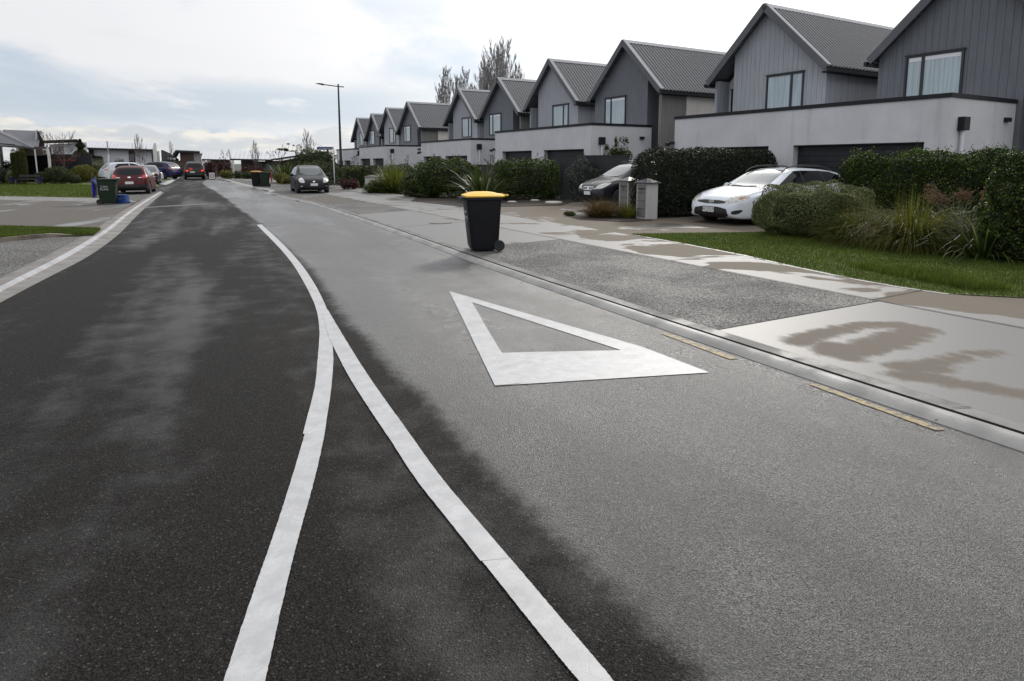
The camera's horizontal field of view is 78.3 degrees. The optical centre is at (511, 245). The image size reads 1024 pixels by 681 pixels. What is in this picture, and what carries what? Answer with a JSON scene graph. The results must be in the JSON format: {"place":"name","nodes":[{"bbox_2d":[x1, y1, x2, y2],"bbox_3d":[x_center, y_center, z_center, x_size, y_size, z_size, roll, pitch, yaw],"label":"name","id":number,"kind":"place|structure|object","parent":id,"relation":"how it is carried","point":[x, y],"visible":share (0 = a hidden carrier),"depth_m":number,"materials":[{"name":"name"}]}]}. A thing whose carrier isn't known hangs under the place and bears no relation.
{"place":"outdoors","nodes":[
{"label":"outdoors","id":0,"kind":"place"},
{"bbox_2d":[0,236,81,277],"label":"verge paving","id":1,"kind":"structure","parent":0,"point":[16,255],"depth_m":11.27,"materials":[{"name":"gravel"}]},
{"bbox_2d":[0,233,83,241],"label":"kerb","id":2,"kind":"structure","parent":1,"relation":"on","point":[23,237],"depth_m":13.07,"materials":[{"name":"concrete"}]},
{"bbox_2d":[0,182,98,197],"bbox_3d":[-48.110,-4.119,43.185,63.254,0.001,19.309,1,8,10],"label":"lawn","id":3,"kind":"structure","parent":0,"point":[56,192],"depth_m":34.18,"materials":[{"name":"green plant"}]},
{"bbox_2d":[19,147,28,183],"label":"columnar conifer","id":4,"kind":"object","parent":3,"relation":"on","point":[23,165],"visible":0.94,"depth_m":45.41,"materials":[{"name":"green plant"}]},
{"bbox_2d":[43,166,70,183],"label":"round bush","id":5,"kind":"object","parent":3,"relation":"on","point":[57,174],"visible":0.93,"depth_m":46.46,"materials":[{"name":"plant"}]},
{"bbox_2d":[70,164,97,182],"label":"bush","id":6,"kind":"object","parent":3,"relation":"on","point":[86,173],"depth_m":49.30,"materials":[{"name":"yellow plant"}]},
{"bbox_2d":[0,196,134,201],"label":"gravel strip","id":7,"kind":"object","parent":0,"point":[49,198],"visible":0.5,"depth_m":27.17,"materials":[{"name":"gravel"}]},
{"bbox_2d":[0,200,136,227],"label":"driveway","id":8,"kind":"structure","parent":0,"point":[53,213],"depth_m":19.84,"materials":[{"name":"concrete"}]},
{"bbox_2d":[91,177,120,204],"bbox_3d":[-15.325,-2.080,23.827,0.856,1.015,0.600,-3,8,-20],"label":"wheelie bin","id":9,"kind":"object","parent":8,"relation":"on","point":[107,191],"visible":1,"depth_m":23.61,"materials":[{"name":"green plastic"}]},
{"bbox_2d":[4,164,240,171],"bbox_3d":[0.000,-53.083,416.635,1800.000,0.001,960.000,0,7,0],"label":"ground","id":10,"kind":"structure","parent":0,"point":[237,167],"depth_m":224.94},
{"bbox_2d":[0,130,51,182],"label":"house","id":11,"kind":"structure","parent":10,"relation":"on","point":[31,143],"depth_m":50.98,"materials":[{"name":"metal"}]},
{"bbox_2d":[44,139,87,153],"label":"house","id":12,"kind":"structure","parent":10,"relation":"on","point":[70,145],"depth_m":77.09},
{"bbox_2d":[87,140,159,164],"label":"house","id":13,"kind":"structure","parent":10,"relation":"on","point":[124,151],"depth_m":81.14,"materials":[{"name":"metal"}]},
{"bbox_2d":[95,151,153,164],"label":"garage door","id":14,"kind":"structure","parent":13,"relation":"in","point":[113,156],"depth_m":81.14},
{"bbox_2d":[173,150,203,172],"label":"house","id":15,"kind":"structure","parent":10,"relation":"on","point":[186,156],"depth_m":91.06,"materials":[{"name":"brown wood"}]},
{"bbox_2d":[201,151,232,174],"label":"house","id":16,"kind":"structure","parent":10,"relation":"on","point":[214,157],"depth_m":83.91,"materials":[{"name":"beige brick"}]},
{"bbox_2d":[228,149,330,175],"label":"house","id":17,"kind":"structure","parent":10,"relation":"on","point":[247,159],"depth_m":74.17,"materials":[{"name":"brick"}]},
{"bbox_2d":[434,63,455,103],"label":"poplar tree","id":18,"kind":"object","parent":10,"relation":"on","point":[445,85],"visible":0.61,"depth_m":114.73,"materials":[{"name":"grey plant"}]},
{"bbox_2d":[472,54,494,89],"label":"poplar tree","id":19,"kind":"object","parent":10,"relation":"on","point":[483,78],"visible":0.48,"depth_m":112.97,"materials":[{"name":"grey plant"}]},
{"bbox_2d":[480,39,507,89],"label":"poplar tree","id":20,"kind":"object","parent":10,"relation":"on","point":[493,59],"visible":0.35,"depth_m":114.72,"materials":[{"name":"grey plant"}]},
{"bbox_2d":[487,36,524,89],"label":"poplar tree","id":21,"kind":"object","parent":10,"relation":"on","point":[505,66],"visible":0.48,"depth_m":111.64,"materials":[{"name":"grey plant"}]},
{"bbox_2d":[117,190,157,201],"bbox_3d":[-19.834,-2.795,33.196,2.049,0.001,19.752,-4,9,-30],"label":"parking bay","id":22,"kind":"object","parent":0,"point":[135,196],"visible":0.43,"depth_m":31.18,"materials":[{"name":"concrete"}]},
{"bbox_2d":[111,166,157,193],"bbox_3d":[-19.706,-3.443,32.869,2.076,1.466,3.916,-3,8,-24],"label":"hatchback","id":23,"kind":"object","parent":22,"relation":"on","point":[137,178],"visible":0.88,"depth_m":31.34,"materials":[{"name":"red paint"}]},
{"bbox_2d":[223,177,382,204],"bbox_3d":[-17.411,-4.633,47.199,5.882,0.001,52.732,-4,9,-29],"label":"parking bay","id":24,"kind":"object","parent":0,"point":[283,189],"visible":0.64,"depth_m":35.74,"materials":[{"name":"concrete"}]},
{"bbox_2d":[290,165,329,192],"bbox_3d":[-10.967,-3.600,34.003,2.069,1.481,4.080,-3,8,-24],"label":"hatchback","id":25,"kind":"object","parent":24,"relation":"on","point":[308,177],"visible":1,"depth_m":32.77,"materials":[{"name":"black paint"}]},
{"bbox_2d":[273,194,359,203],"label":"driveway","id":26,"kind":"structure","parent":0,"point":[326,199],"depth_m":27.66,"materials":[{"name":"concrete"}]},
{"bbox_2d":[215,177,458,208],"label":"footpath","id":27,"kind":"structure","parent":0,"point":[399,197],"depth_m":30.10,"materials":[{"name":"concrete"}]},
{"bbox_2d":[359,210,555,248],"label":"driveway","id":28,"kind":"structure","parent":0,"point":[454,234],"depth_m":15.00,"materials":[{"name":"concrete"}]},
{"bbox_2d":[0,0,919,163],"label":"sky","id":29,"kind":"structure","parent":0,"point":[196,75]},
{"bbox_2d":[412,198,572,205],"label":"garden soil","id":30,"kind":"structure","parent":0,"point":[504,202],"depth_m":25.32,"materials":[{"name":"brown soil"}]},
{"bbox_2d":[447,159,526,201],"bbox_3d":[-1.161,-2.740,25.731,3.680,1.892,3.763,0,7,0],"label":"flax plant","id":31,"kind":"object","parent":30,"relation":"on","point":[475,185],"visible":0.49,"depth_m":25.57,"materials":[{"name":"plant"}]},
{"bbox_2d":[492,153,560,199],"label":"hedge","id":32,"kind":"object","parent":30,"relation":"on","point":[532,180],"visible":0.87,"depth_m":26.51,"materials":[{"name":"green plant"}]},
{"bbox_2d":[0,174,1023,680],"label":"road","id":33,"kind":"structure","parent":0,"point":[734,520],"depth_m":3.09,"materials":[{"name":"asphalt"}]},
{"bbox_2d":[0,191,163,302],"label":"kerb","id":34,"kind":"structure","parent":33,"relation":"on","point":[47,266],"depth_m":10.81,"materials":[{"name":"concrete"}]},
{"bbox_2d":[144,162,181,179],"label":"suv","id":35,"kind":"object","parent":33,"relation":"on","point":[172,170],"visible":0.47,"depth_m":58.88,"materials":[{"name":"blue paint"}]},
{"bbox_2d":[181,162,205,179],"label":"four wheel drive","id":36,"kind":"structure","parent":33,"relation":"on","point":[194,169],"depth_m":60.85,"materials":[{"name":"brown paint"}]},
{"bbox_2d":[224,224,332,680],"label":"lane line","id":37,"kind":"object","parent":33,"relation":"on","point":[250,657],"visible":1,"depth_m":2.72,"materials":[{"name":"paint"}]},
{"bbox_2d":[322,310,612,680],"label":"lane line","id":38,"kind":"object","parent":33,"relation":"on","point":[574,654],"visible":1,"depth_m":2.73,"materials":[{"name":"paint"}]},
{"bbox_2d":[449,291,707,385],"bbox_3d":[0.361,0.771,6.367,1.665,0.002,3.483,-1,8,-11],"label":"give way triangle","id":39,"kind":"object","parent":33,"relation":"on","point":[626,359],"visible":1,"depth_m":5.12,"materials":[{"name":"paint"}]},
{"bbox_2d":[270,193,1023,452],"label":"kerb","id":40,"kind":"structure","parent":33,"relation":"on","point":[1002,431],"depth_m":5.04,"materials":[{"name":"concrete"}]},
{"bbox_2d":[661,332,736,358],"bbox_3d":[1.629,0.878,5.561,0.079,0.001,0.901,-4,8,-26],"label":"yellow dash","id":41,"kind":"object","parent":33,"relation":"on","point":[700,346],"visible":1,"depth_m":5.51,"materials":[{"name":"paint"}]},
{"bbox_2d":[809,384,943,429],"bbox_3d":[2.383,1.058,4.188,0.068,0.001,0.910,-4,8,-26],"label":"yellow dash","id":42,"kind":"object","parent":33,"relation":"on","point":[922,423],"visible":1,"depth_m":4.12,"materials":[{"name":"paint"}]},
{"bbox_2d":[566,214,651,221],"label":"garden soil","id":43,"kind":"structure","parent":0,"point":[586,217],"depth_m":17.60,"materials":[{"name":"brown soil"}]},
{"bbox_2d":[572,194,629,217],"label":"sedge clump","id":44,"kind":"object","parent":43,"relation":"on","point":[599,210],"visible":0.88,"depth_m":17.87,"materials":[{"name":"plant"}]},
{"bbox_2d":[609,201,639,217],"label":"sedge clump","id":45,"kind":"object","parent":43,"relation":"on","point":[629,213],"visible":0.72,"depth_m":17.79,"materials":[{"name":"plant"}]},
{"bbox_2d":[634,178,660,218],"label":"letterbox pillar","id":46,"kind":"structure","parent":43,"relation":"on","point":[647,198],"depth_m":17.44,"materials":[{"name":"concrete"}]},
{"bbox_2d":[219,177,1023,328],"bbox_3d":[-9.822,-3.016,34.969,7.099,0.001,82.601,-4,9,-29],"label":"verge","id":47,"kind":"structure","parent":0,"point":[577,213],"depth_m":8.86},
{"bbox_2d":[288,144,326,169],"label":"shrub","id":48,"kind":"object","parent":47,"relation":"on","point":[308,156],"visible":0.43,"depth_m":52.40,"materials":[{"name":"plant"}]},
{"bbox_2d":[330,202,408,213],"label":"verge paving","id":49,"kind":"structure","parent":47,"relation":"on","point":[363,208],"depth_m":21.58,"materials":[{"name":"concrete"}]},
{"bbox_2d":[454,200,803,252],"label":"driveway","id":50,"kind":"structure","parent":0,"point":[663,225],"depth_m":16.55,"materials":[{"name":"grey concrete"}]},
{"bbox_2d":[564,154,604,201],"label":"shrub","id":51,"kind":"object","parent":50,"relation":"on","point":[573,194],"visible":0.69,"depth_m":25.29,"materials":[{"name":"green plant"}]},
{"bbox_2d":[560,155,630,200],"bbox_3d":[3.347,-2.735,25.698,3.273,1.890,0.165,6,10,38],"label":"fence","id":52,"kind":"object","parent":50,"relation":"on","point":[605,163],"visible":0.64,"depth_m":25.87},
{"bbox_2d":[578,160,659,205],"bbox_3d":[4.571,-2.400,23.854,4.300,1.646,2.127,-4,9,-30],"label":"people carrier","id":53,"kind":"object","parent":50,"relation":"on","point":[606,184],"visible":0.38,"depth_m":22.82,"materials":[{"name":"black paint"}]},
{"bbox_2d":[691,165,844,224],"bbox_3d":[7.093,-1.434,17.197,4.756,1.535,2.220,-4,9,-30],"label":"estate car","id":54,"kind":"object","parent":50,"relation":"on","point":[735,198],"visible":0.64,"depth_m":16.39,"materials":[{"name":"white paint"}]},
{"bbox_2d":[331,180,980,247],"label":"ground","id":55,"kind":"structure","parent":0,"point":[506,193],"depth_m":29.85,"materials":[{"name":"concrete"}]},
{"bbox_2d":[292,160,342,184],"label":"shrub","id":56,"kind":"object","parent":55,"relation":"on","point":[329,168],"visible":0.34,"depth_m":44.48,"materials":[{"name":"plant"}]},
{"bbox_2d":[315,83,343,182],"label":"street lamp","id":57,"kind":"object","parent":55,"relation":"on","point":[340,144],"visible":0.92,"depth_m":45.22,"materials":[{"name":"black metal"}]},
{"bbox_2d":[334,148,359,164],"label":"garage block","id":58,"kind":"structure","parent":55,"relation":"on","point":[348,154],"depth_m":63.67,"materials":[{"name":"paint"}]},
{"bbox_2d":[341,165,364,186],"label":"hedge","id":59,"kind":"object","parent":55,"relation":"on","point":[352,172],"visible":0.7,"depth_m":40.99,"materials":[{"name":"green plant"}]},
{"bbox_2d":[350,117,368,147],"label":"townhouse","id":60,"kind":"structure","parent":55,"relation":"on","point":[359,131],"depth_m":71.68,"materials":[{"name":"paint"}]},
{"bbox_2d":[361,165,380,186],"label":"hedge","id":61,"kind":"object","parent":55,"relation":"on","point":[369,169],"visible":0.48,"depth_m":41.42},
{"bbox_2d":[364,113,384,145],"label":"townhouse","id":62,"kind":"structure","parent":55,"relation":"on","point":[372,128],"depth_m":67.22,"materials":[{"name":"beige paint"}]},
{"bbox_2d":[362,179,402,192],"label":"shrub","id":63,"kind":"object","parent":55,"relation":"on","point":[372,188],"visible":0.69,"depth_m":32.33,"materials":[{"name":"green plant"}]},
{"bbox_2d":[361,159,412,193],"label":"flax plant","id":64,"kind":"object","parent":55,"relation":"on","point":[389,177],"visible":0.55,"depth_m":32.28,"materials":[{"name":"plant"}]},
{"bbox_2d":[356,145,420,169],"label":"garage block","id":65,"kind":"structure","parent":55,"relation":"on","point":[375,155],"depth_m":55.24,"materials":[{"name":"paint"}]},
{"bbox_2d":[377,107,403,144],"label":"townhouse","id":66,"kind":"structure","parent":55,"relation":"on","point":[391,116],"depth_m":62.96,"materials":[{"name":"paint"}]},
{"bbox_2d":[379,163,414,178],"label":"hedge","id":67,"kind":"object","parent":55,"relation":"on","point":[411,169],"visible":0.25,"depth_m":38.54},
{"bbox_2d":[398,171,440,197],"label":"shrub","id":68,"kind":"object","parent":55,"relation":"on","point":[409,191],"visible":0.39,"depth_m":28.85,"materials":[{"name":"plant"}]},
{"bbox_2d":[396,101,449,144],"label":"townhouse","id":69,"kind":"structure","parent":55,"relation":"on","point":[419,123],"depth_m":57.70,"materials":[{"name":"beige paint"}]},
{"bbox_2d":[409,153,488,197],"bbox_3d":[-2.864,-3.187,28.780,3.642,2.042,2.943,0,7,0],"label":"shrub","id":70,"kind":"object","parent":55,"relation":"on","point":[438,175],"visible":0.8,"depth_m":27.88,"materials":[{"name":"green plant"}]},
{"bbox_2d":[417,138,494,172],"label":"garage block","id":71,"kind":"structure","parent":55,"relation":"on","point":[472,150],"depth_m":41.15,"materials":[{"name":"paint"}]},
{"bbox_2d":[442,88,489,139],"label":"townhouse","id":72,"kind":"structure","parent":55,"relation":"on","point":[460,121],"depth_m":48.67,"materials":[{"name":"paint"}]},
{"bbox_2d":[462,117,471,137],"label":"window","id":73,"kind":"structure","parent":72,"relation":"in","point":[466,121],"depth_m":48.27,"materials":[{"name":"clear glass"}]},
{"bbox_2d":[477,77,536,137],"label":"townhouse","id":74,"kind":"structure","parent":55,"relation":"on","point":[504,104],"depth_m":43.36,"materials":[{"name":"beige paint"}]},
{"bbox_2d":[488,112,500,134],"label":"window","id":75,"kind":"structure","parent":74,"relation":"in","point":[495,118],"depth_m":44.49,"materials":[{"name":"clear glass"}]},
{"bbox_2d":[523,58,606,127],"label":"townhouse","id":76,"kind":"structure","parent":55,"relation":"on","point":[560,92],"depth_m":37.81,"materials":[{"name":"paint"}]},
{"bbox_2d":[552,103,568,125],"bbox_3d":[2.878,-7.668,37.529,0.110,1.500,1.710,-4,9,-30],"label":"window","id":77,"kind":"structure","parent":76,"relation":"in","point":[561,111],"depth_m":37.48,"materials":[{"name":"clear glass"}]},
{"bbox_2d":[490,123,651,164],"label":"garage block","id":78,"kind":"structure","parent":55,"relation":"on","point":[553,142],"depth_m":31.08,"materials":[{"name":"paint"}]},
{"bbox_2d":[506,151,531,162],"bbox_3d":[0.477,-4.196,35.476,0.055,2.240,3.210,-4,9,-30],"label":"garage door","id":79,"kind":"structure","parent":78,"relation":"in","point":[521,155],"depth_m":35.45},
{"bbox_2d":[548,150,583,164],"bbox_3d":[2.766,-3.686,31.595,0.055,2.240,3.460,-4,9,-30],"label":"garage door","id":80,"kind":"structure","parent":78,"relation":"in","point":[555,154],"depth_m":32.01,"materials":[{"name":"metal"}]},
{"bbox_2d":[617,177,636,209],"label":"letterbox pillar","id":81,"kind":"structure","parent":55,"relation":"on","point":[624,190],"depth_m":19.17,"materials":[{"name":"concrete"}]},
{"bbox_2d":[586,39,725,151],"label":"townhouse","id":82,"kind":"structure","parent":55,"relation":"on","point":[658,87],"depth_m":31.82,"materials":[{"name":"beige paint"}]},
{"bbox_2d":[604,95,626,123],"bbox_3d":[5.426,-7.100,33.205,0.110,1.500,1.770,-4,9,-30],"label":"window","id":83,"kind":"structure","parent":82,"relation":"in","point":[614,107],"depth_m":33.17,"materials":[{"name":"clear glass"}]},
{"bbox_2d":[629,146,778,217],"bbox_3d":[5.992,-1.999,19.341,5.615,2.103,1.596,-4,9,-30],"label":"hedge","id":84,"kind":"object","parent":55,"relation":"on","point":[686,177],"visible":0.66,"depth_m":18.30,"materials":[{"name":"green plant"}]},
{"bbox_2d":[704,3,893,112],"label":"townhouse","id":85,"kind":"structure","parent":55,"relation":"on","point":[775,56],"depth_m":24.76,"materials":[{"name":"paint"}]},
{"bbox_2d":[765,70,804,108],"bbox_3d":[10.576,-5.953,24.477,0.110,1.500,1.710,-4,9,-30],"label":"window","id":86,"kind":"structure","parent":85,"relation":"in","point":[786,89],"depth_m":24.43,"materials":[{"name":"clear glass"}]},
{"bbox_2d":[665,92,1017,197],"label":"garage block","id":87,"kind":"structure","parent":55,"relation":"on","point":[830,135],"depth_m":18.51,"materials":[{"name":"paint"}]},
{"bbox_2d":[797,143,923,197],"bbox_3d":[10.290,-1.961,18.844,0.055,2.140,3.950,-4,9,-30],"label":"garage door","id":88,"kind":"structure","parent":87,"relation":"in","point":[829,156],"depth_m":19.29,"materials":[{"name":"metal"}]},
{"bbox_2d":[837,141,1021,237],"bbox_3d":[9.830,-1.310,14.072,1.717,2.099,5.185,-4,9,-30],"label":"hedge","id":89,"kind":"object","parent":55,"relation":"on","point":[892,179],"visible":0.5,"depth_m":14.17,"materials":[{"name":"green plant"}]},
{"bbox_2d":[863,0,1023,150],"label":"townhouse","id":90,"kind":"structure","parent":55,"relation":"on","point":[927,47],"depth_m":19.23,"materials":[{"name":"grey paint"}]},
{"bbox_2d":[903,47,966,96],"bbox_3d":[13.287,-5.350,19.881,0.110,1.500,1.770,-4,9,-30],"label":"window","id":91,"kind":"structure","parent":90,"relation":"in","point":[936,72],"depth_m":19.83,"materials":[{"name":"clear glass"}]},
{"bbox_2d":[891,182,1012,243],"bbox_3d":[8.439,-0.613,11.937,2.499,1.318,2.450,3,8,19],"label":"flax plant","id":92,"kind":"object","parent":55,"relation":"on","point":[938,195],"visible":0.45,"depth_m":11.91,"materials":[{"name":"plant"}]},
{"bbox_2d":[463,239,875,329],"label":"verge paving","id":93,"kind":"structure","parent":0,"point":[713,298],"depth_m":8.03,"materials":[{"name":"gravel"}]},
{"bbox_2d":[457,191,508,250],"bbox_3d":[-0.519,-0.440,11.232,0.835,1.042,0.600,-2,8,-14],"label":"wheelie bin","id":94,"kind":"object","parent":93,"relation":"on","point":[482,211],"visible":1,"depth_m":10.99,"materials":[{"name":"black plastic"}]},
{"bbox_2d":[316,192,1023,327],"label":"footpath","id":95,"kind":"structure","parent":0,"point":[1005,313],"depth_m":9.59,"materials":[{"name":"concrete"}]},
{"bbox_2d":[322,193,1023,329],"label":"paving joints","id":96,"kind":"object","parent":95,"relation":"on","point":[765,278],"visible":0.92,"depth_m":7.33,"materials":[{"name":"concrete"}]},
{"bbox_2d":[630,234,947,293],"bbox_3d":[3.828,0.167,10.596,0.261,0.001,6.854,-3,8,-22],"label":"footpath edge","id":97,"kind":"object","parent":95,"relation":"on","point":[811,270],"visible":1,"depth_m":9.03,"materials":[{"name":"concrete"}]},
{"bbox_2d":[631,230,1023,296],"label":"lawn","id":98,"kind":"structure","parent":0,"point":[866,260],"depth_m":9.84,"materials":[{"name":"green plant"}]},
{"bbox_2d":[751,179,876,237],"bbox_3d":[6.477,-0.811,13.475,2.026,1.241,2.499,-7,10,-44],"label":"bush","id":99,"kind":"object","parent":98,"relation":"on","point":[792,212],"visible":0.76,"depth_m":13.02,"materials":[{"name":"green plant"}]},
{"bbox_2d":[802,195,906,249],"bbox_3d":[6.774,-0.522,12.143,2.325,1.077,2.377,0,7,0],"label":"sedge clump","id":100,"kind":"object","parent":98,"relation":"on","point":[834,234],"visible":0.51,"depth_m":11.96,"materials":[{"name":"plant"}]},
{"bbox_2d":[838,183,985,256],"bbox_3d":[7.343,-0.522,11.400,2.816,1.270,2.903,0,7,0],"label":"sedge clump","id":101,"kind":"object","parent":98,"relation":"on","point":[904,236],"visible":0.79,"depth_m":11.06,"materials":[{"name":"plant"}]},
{"bbox_2d":[845,258,1014,290],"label":"grass","id":102,"kind":"structure","parent":98,"relation":"on","point":[961,280],"depth_m":8.30,"materials":[{"name":"plant"}]},
{"bbox_2d":[893,202,1023,266],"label":"flax plant","id":103,"kind":"object","parent":98,"relation":"on","point":[978,248],"visible":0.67,"depth_m":10.15,"materials":[{"name":"plant"}]},
{"bbox_2d":[975,145,1023,260],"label":"hedge","id":104,"kind":"object","parent":98,"relation":"on","point":[1009,166],"visible":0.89,"depth_m":9.88,"materials":[{"name":"green plant"}]},
{"bbox_2d":[719,301,1023,423],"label":"driveway","id":105,"kind":"structure","parent":0,"point":[974,364],"depth_m":5.33,"materials":[{"name":"concrete"}]},
{"bbox_2d":[957,294,1023,304],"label":"driveway","id":106,"kind":"structure","parent":0,"point":[1017,300],"depth_m":7.27,"materials":[{"name":"brown concrete"}]},
{"label":"garden soil","id":107,"kind":"structure","parent":0,"visible":0},
{"bbox_2d":[9,154,91,180],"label":"fence","id":108,"kind":"object","parent":107,"relation":"on","point":[83,159],"visible":0.37,"depth_m":53.01,"materials":[{"name":"wood"}]},
{"bbox_2d":[40,129,79,180],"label":"bare tree","id":109,"kind":"object","parent":107,"relation":"on","point":[59,150],"visible":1,"depth_m":50.55,"materials":[{"name":"plant"}]},
{"label":"driveway","id":110,"kind":"structure","parent":0,"visible":0},
{"bbox_2d":[98,162,163,178],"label":"suv","id":111,"kind":"object","parent":110,"relation":"on","point":[103,171],"visible":0.41,"depth_m":48.65,"materials":[{"name":"silver metal"}]},
{"label":"grass strip","id":112,"kind":"structure","parent":0,"visible":0},
{"bbox_2d":[0,225,101,237],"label":"grass","id":113,"kind":"structure","parent":112,"relation":"on","point":[10,230],"depth_m":13.92,"materials":[{"name":"plant"}]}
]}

